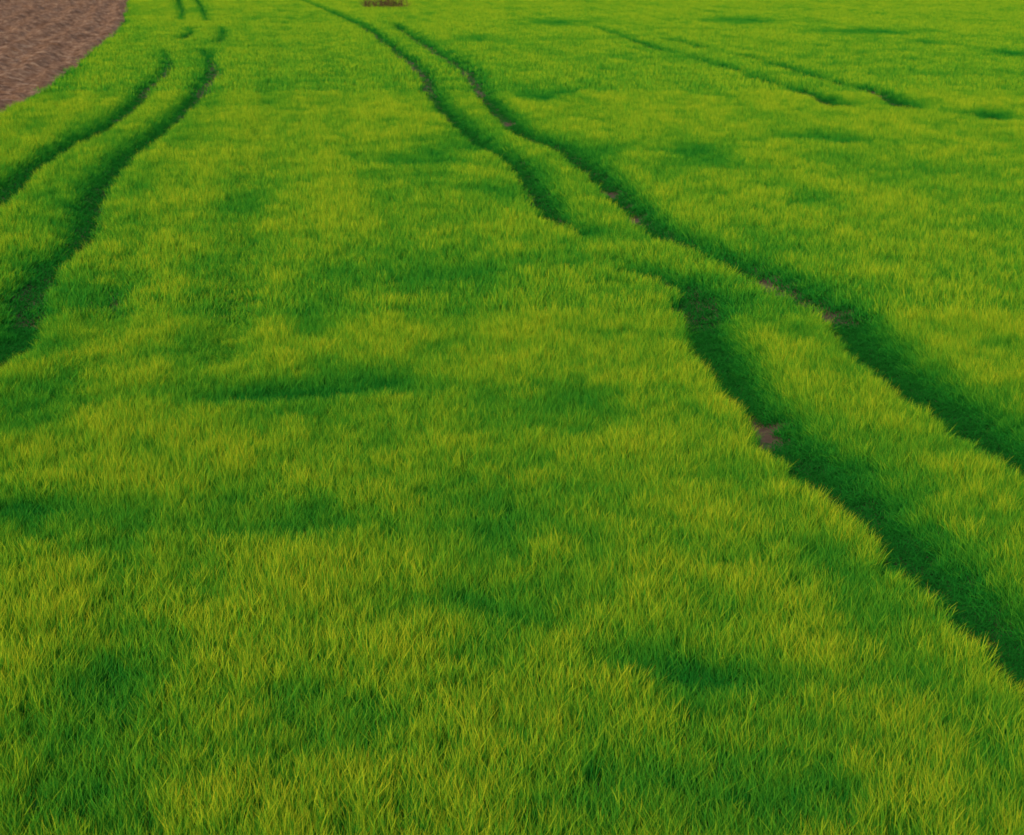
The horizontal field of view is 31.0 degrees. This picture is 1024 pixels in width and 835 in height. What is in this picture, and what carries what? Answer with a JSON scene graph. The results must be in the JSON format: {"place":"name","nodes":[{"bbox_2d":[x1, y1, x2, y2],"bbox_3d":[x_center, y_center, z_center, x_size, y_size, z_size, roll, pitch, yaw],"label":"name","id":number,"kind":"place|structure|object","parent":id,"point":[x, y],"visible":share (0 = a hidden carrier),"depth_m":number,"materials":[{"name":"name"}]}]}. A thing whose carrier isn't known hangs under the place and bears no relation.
{"place":"outdoors","nodes":[
{"label":"outdoors","id":0,"kind":"place"},
{"bbox_2d":[0,0,127,111],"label":"ploughed field","id":1,"kind":"structure","parent":0,"point":[43,43],"depth_m":86.47,"materials":[{"name":"soil"}]},
{"bbox_2d":[361,0,410,7],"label":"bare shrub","id":2,"kind":"object","parent":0,"point":[392,3],"visible":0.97,"depth_m":124.13,"materials":[{"name":"brown plant"}]},
{"bbox_2d":[0,0,1023,834],"bbox_3d":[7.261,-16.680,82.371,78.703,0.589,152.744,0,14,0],"label":"wheat field","id":3,"kind":"structure","parent":0,"point":[556,394],"depth_m":17.55,"materials":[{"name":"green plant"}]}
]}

